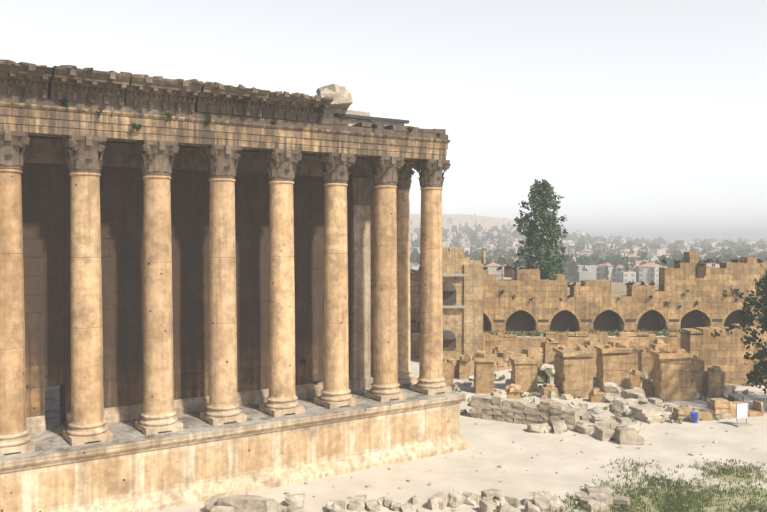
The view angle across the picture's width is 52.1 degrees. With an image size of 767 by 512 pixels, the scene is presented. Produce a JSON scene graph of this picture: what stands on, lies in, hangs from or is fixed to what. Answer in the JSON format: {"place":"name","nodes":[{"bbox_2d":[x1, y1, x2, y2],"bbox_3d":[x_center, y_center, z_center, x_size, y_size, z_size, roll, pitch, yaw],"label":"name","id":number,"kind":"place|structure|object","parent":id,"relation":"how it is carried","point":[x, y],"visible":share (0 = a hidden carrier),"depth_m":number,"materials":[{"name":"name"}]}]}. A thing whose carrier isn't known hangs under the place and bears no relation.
{"place":"outdoors","nodes":[
{"label":"outdoors","id":0,"kind":"place"},
{"bbox_2d":[21,136,373,432],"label":"temple wall","id":1,"kind":"structure","parent":0,"point":[46,181],"depth_m":53.59,"materials":[{"name":"beige stone"}]},
{"bbox_2d":[316,84,408,125],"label":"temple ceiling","id":2,"kind":"structure","parent":0,"point":[342,102],"depth_m":57.05,"materials":[{"name":"beige stone"}]},
{"bbox_2d":[0,0,766,242],"label":"sky","id":3,"kind":"structure","parent":0,"point":[648,118],"materials":[{"name":"white"}]},
{"bbox_2d":[443,357,454,384],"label":"stone pillar","id":4,"kind":"structure","parent":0,"point":[448,370],"depth_m":85.08,"materials":[{"name":"stone"}]},
{"bbox_2d":[153,214,766,511],"bbox_3d":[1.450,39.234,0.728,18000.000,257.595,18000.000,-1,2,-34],"label":"ground","id":5,"kind":"structure","parent":0,"point":[491,442],"depth_m":56.35,"materials":[{"name":"beige sand"}]},
{"bbox_2d":[0,384,470,511],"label":"temple podium","id":6,"kind":"object","parent":5,"relation":"on","point":[129,467],"visible":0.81,"depth_m":49.72,"materials":[{"name":"beige stone"}]},
{"bbox_2d":[0,130,34,455],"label":"temple column","id":7,"kind":"structure","parent":6,"relation":"on","point":[15,437],"depth_m":43.44,"materials":[{"name":"stone"}]},
{"bbox_2d":[61,135,112,445],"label":"temple column","id":8,"kind":"structure","parent":6,"relation":"on","point":[87,423],"depth_m":45.74,"materials":[{"name":"stone"}]},
{"bbox_2d":[135,140,182,435],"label":"temple column","id":9,"kind":"structure","parent":6,"relation":"on","point":[158,414],"depth_m":48.11,"materials":[{"name":"stone"}]},
{"bbox_2d":[200,144,246,425],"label":"temple column","id":10,"kind":"structure","parent":6,"relation":"on","point":[223,405],"depth_m":50.48,"materials":[{"name":"stone"}]},
{"bbox_2d":[260,148,304,416],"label":"temple column","id":11,"kind":"structure","parent":6,"relation":"on","point":[281,398],"depth_m":52.85,"materials":[{"name":"stone"}]},
{"bbox_2d":[314,152,357,408],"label":"temple column","id":12,"kind":"structure","parent":6,"relation":"on","point":[335,391],"depth_m":55.23,"materials":[{"name":"stone"}]},
{"bbox_2d":[371,168,374,376],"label":"temple column","id":13,"kind":"structure","parent":6,"relation":"on","point":[372,257],"depth_m":66.94,"materials":[{"name":"stone"}]},
{"bbox_2d":[364,156,406,401],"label":"temple column","id":14,"kind":"structure","parent":6,"relation":"on","point":[385,384],"depth_m":57.61,"materials":[{"name":"stone"}]},
{"bbox_2d":[396,164,417,385],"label":"temple column","id":15,"kind":"structure","parent":6,"relation":"on","point":[405,371],"depth_m":63.49,"materials":[{"name":"stone"}]},
{"bbox_2d":[410,159,451,394],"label":"temple column","id":16,"kind":"structure","parent":6,"relation":"on","point":[430,379],"depth_m":59.98,"materials":[{"name":"stone"}]},
{"bbox_2d":[0,94,450,163],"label":"entablature","id":17,"kind":"structure","parent":16,"relation":"on","point":[34,116],"depth_m":49.83,"materials":[{"name":"beige stone"}]},
{"bbox_2d":[0,59,332,122],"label":"cornice","id":18,"kind":"structure","parent":17,"relation":"on","point":[71,83],"depth_m":46.87,"materials":[{"name":"beige stone"}]},
{"bbox_2d":[59,98,440,383],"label":"plant tufts","id":19,"kind":"object","parent":17,"relation":"on","point":[138,126],"visible":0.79,"depth_m":49.35,"materials":[{"name":"plant"}]},
{"bbox_2d":[204,483,630,511],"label":"rubble","id":20,"kind":"object","parent":5,"relation":"on","point":[592,496],"visible":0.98,"depth_m":46.61,"materials":[{"name":"stone"}]},
{"bbox_2d":[442,247,485,359],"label":"medieval tower ruin","id":21,"kind":"object","parent":5,"relation":"on","point":[462,304],"visible":0.71,"depth_m":98.97,"materials":[{"name":"beige stone"}]},
{"bbox_2d":[472,350,495,393],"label":"stone pedestal","id":22,"kind":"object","parent":5,"relation":"on","point":[484,375],"depth_m":80.80,"materials":[{"name":"stone"}]},
{"bbox_2d":[492,345,505,355],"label":"stone block","id":23,"kind":"structure","parent":5,"relation":"on","point":[497,349],"depth_m":96.02,"materials":[{"name":"stone"}]},
{"bbox_2d":[246,423,757,511],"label":"scattered stones","id":24,"kind":"object","parent":5,"relation":"on","point":[499,480],"visible":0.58,"depth_m":53.30,"materials":[{"name":"stone"}]},
{"bbox_2d":[453,345,560,377],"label":"back wall","id":25,"kind":"structure","parent":5,"relation":"on","point":[502,362],"depth_m":95.28,"materials":[{"name":"stone"}]},
{"bbox_2d":[509,357,539,391],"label":"stone pedestal","id":26,"kind":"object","parent":5,"relation":"on","point":[524,373],"depth_m":81.77,"materials":[{"name":"stone"}]},
{"bbox_2d":[470,394,579,430],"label":"front wall","id":27,"kind":"structure","parent":5,"relation":"on","point":[500,407],"depth_m":67.90,"materials":[{"name":"stone"}]},
{"bbox_2d":[533,356,541,369],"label":"stone block","id":28,"kind":"structure","parent":5,"relation":"on","point":[540,363],"depth_m":93.04,"materials":[{"name":"stone"}]},
{"bbox_2d":[510,179,568,278],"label":"poplar tree","id":29,"kind":"object","parent":5,"relation":"on","point":[544,217],"visible":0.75,"depth_m":127.00,"materials":[{"name":"green plant"}]},
{"bbox_2d":[410,331,680,357],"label":"terrace retaining wall","id":30,"kind":"structure","parent":5,"relation":"on","point":[511,342],"depth_m":104.69,"materials":[{"name":"stone"}]},
{"bbox_2d":[411,328,682,336],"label":"grass strip","id":31,"kind":"object","parent":30,"relation":"on","point":[663,332],"visible":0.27,"depth_m":106.93,"materials":[{"name":"green plant"}]},
{"bbox_2d":[541,338,557,363],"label":"stone pillar","id":32,"kind":"structure","parent":5,"relation":"on","point":[548,344],"depth_m":99.63,"materials":[{"name":"stone"}]},
{"bbox_2d":[541,383,557,397],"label":"stone block","id":33,"kind":"structure","parent":5,"relation":"on","point":[545,390],"depth_m":78.52,"materials":[{"name":"stone"}]},
{"bbox_2d":[553,344,595,397],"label":"stone pedestal","id":34,"kind":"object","parent":5,"relation":"on","point":[573,368],"depth_m":78.60,"materials":[{"name":"stone"}]},
{"bbox_2d":[410,252,766,332],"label":"arcaded wall","id":35,"kind":"structure","parent":5,"relation":"on","point":[693,291],"depth_m":108.93,"materials":[{"name":"beige stone"}]},
{"bbox_2d":[410,214,766,280],"bbox_3d":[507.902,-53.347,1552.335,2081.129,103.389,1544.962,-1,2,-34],"label":"town trees","id":36,"kind":"object","parent":5,"relation":"on","point":[611,257],"visible":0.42,"depth_m":872.91,"materials":[{"name":"green plant"}]},
{"bbox_2d":[410,216,766,282],"bbox_3d":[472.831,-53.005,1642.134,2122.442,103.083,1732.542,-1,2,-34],"label":"town buildings","id":37,"kind":"structure","parent":5,"relation":"on","point":[643,274],"depth_m":697.63,"materials":[{"name":"beige concrete"}]},
{"bbox_2d":[410,226,765,271],"bbox_3d":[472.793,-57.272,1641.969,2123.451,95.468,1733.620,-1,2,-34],"label":"town roofs","id":38,"kind":"structure","parent":37,"relation":"on","point":[651,264],"depth_m":709.38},
{"bbox_2d":[582,340,599,369],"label":"stone pedestal","id":39,"kind":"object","parent":5,"relation":"on","point":[589,344],"depth_m":94.88,"materials":[{"name":"stone"}]},
{"bbox_2d":[588,387,605,401],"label":"stone block","id":40,"kind":"structure","parent":5,"relation":"on","point":[595,395],"depth_m":76.54,"materials":[{"name":"stone"}]},
{"bbox_2d":[452,368,743,444],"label":"stone rubble","id":41,"kind":"object","parent":5,"relation":"on","point":[626,433],"visible":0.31,"depth_m":71.14,"materials":[{"name":"stone"}]},
{"bbox_2d":[455,363,755,423],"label":"ruin weeds","id":42,"kind":"object","parent":5,"relation":"on","point":[544,374],"visible":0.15,"depth_m":79.69,"materials":[{"name":"green plant"}]},
{"bbox_2d":[582,414,631,431],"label":"rock","id":43,"kind":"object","parent":5,"relation":"on","point":[603,420],"depth_m":65.31,"materials":[{"name":"stone"}]},
{"bbox_2d":[594,340,632,390],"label":"stone pedestal","id":44,"kind":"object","parent":5,"relation":"on","point":[613,361],"depth_m":82.05,"materials":[{"name":"stone"}]},
{"bbox_2d":[627,342,640,369],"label":"stone pedestal","id":45,"kind":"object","parent":5,"relation":"on","point":[635,347],"depth_m":93.99,"materials":[{"name":"stone"}]},
{"bbox_2d":[629,369,641,386],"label":"stone block","id":46,"kind":"structure","parent":5,"relation":"on","point":[634,377],"depth_m":84.15,"materials":[{"name":"stone"}]},
{"bbox_2d":[621,390,662,407],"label":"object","id":47,"kind":"structure","parent":5,"relation":"on","point":[627,394],"depth_m":76.33,"materials":[{"name":"stone"}]},
{"bbox_2d":[638,347,653,379],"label":"stone block","id":48,"kind":"structure","parent":5,"relation":"on","point":[645,361],"depth_m":88.56,"materials":[{"name":"stone"}]},
{"bbox_2d":[642,378,652,395],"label":"stone block","id":49,"kind":"structure","parent":5,"relation":"on","point":[647,384],"depth_m":80.06,"materials":[{"name":"stone"}]},
{"bbox_2d":[629,404,669,423],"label":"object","id":50,"kind":"structure","parent":5,"relation":"on","point":[649,413],"depth_m":69.03,"materials":[{"name":"beige stone"}]},
{"bbox_2d":[550,456,766,511],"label":"court grass","id":51,"kind":"structure","parent":5,"relation":"on","point":[678,502],"depth_m":49.56,"materials":[{"name":"green plant"}]},
{"bbox_2d":[649,338,669,350],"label":"stone block","id":52,"kind":"structure","parent":5,"relation":"on","point":[657,344],"depth_m":96.88,"materials":[{"name":"stone"}]},
{"bbox_2d":[651,348,692,400],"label":"stone pedestal","id":53,"kind":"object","parent":5,"relation":"on","point":[672,377],"depth_m":77.23,"materials":[{"name":"stone"}]},
{"bbox_2d":[673,407,712,420],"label":"stone block","id":54,"kind":"structure","parent":5,"relation":"on","point":[682,413],"depth_m":69.04,"materials":[{"name":"stone"}]},
{"bbox_2d":[690,412,697,422],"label":"blue waste bin","id":55,"kind":"object","parent":5,"relation":"on","point":[694,415],"visible":0.98,"depth_m":68.13,"materials":[{"name":"blue plastic"}]},
{"bbox_2d":[703,365,724,396],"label":"stone block","id":56,"kind":"structure","parent":5,"relation":"on","point":[714,379],"depth_m":78.88,"materials":[{"name":"stone"}]},
{"bbox_2d":[680,324,766,385],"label":"stone wall","id":57,"kind":"structure","parent":5,"relation":"on","point":[725,350],"depth_m":85.02,"materials":[{"name":"stone"}]},
{"bbox_2d":[707,398,763,418],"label":"stone block","id":58,"kind":"structure","parent":5,"relation":"on","point":[718,406],"depth_m":70.10,"materials":[{"name":"stone"}]},
{"bbox_2d":[711,253,766,393],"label":"tree","id":59,"kind":"object","parent":5,"relation":"on","point":[760,355],"visible":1,"depth_m":72.94,"materials":[{"name":"green plant"}]},
{"bbox_2d":[731,403,752,426],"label":"sign","id":60,"kind":"object","parent":5,"relation":"on","point":[741,410],"visible":1,"depth_m":67.20,"materials":[{"name":"white"}]},
{"bbox_2d":[459,354,471,379],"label":"stone pillar","id":61,"kind":"structure","parent":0,"point":[464,366],"depth_m":88.65,"materials":[{"name":"stone"}]},
{"bbox_2d":[504,385,521,398],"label":"stone block","id":62,"kind":"structure","parent":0,"point":[512,391],"depth_m":76.35,"materials":[{"name":"stone"}]},
{"bbox_2d":[690,355,704,395],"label":"stone pillar","id":63,"kind":"structure","parent":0,"point":[697,367],"depth_m":79.74,"materials":[{"name":"stone"}]},
{"bbox_2d":[741,286,766,333],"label":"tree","id":64,"kind":"object","parent":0,"point":[745,311],"visible":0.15,"depth_m":99.71,"materials":[{"name":"plant"}]}
]}

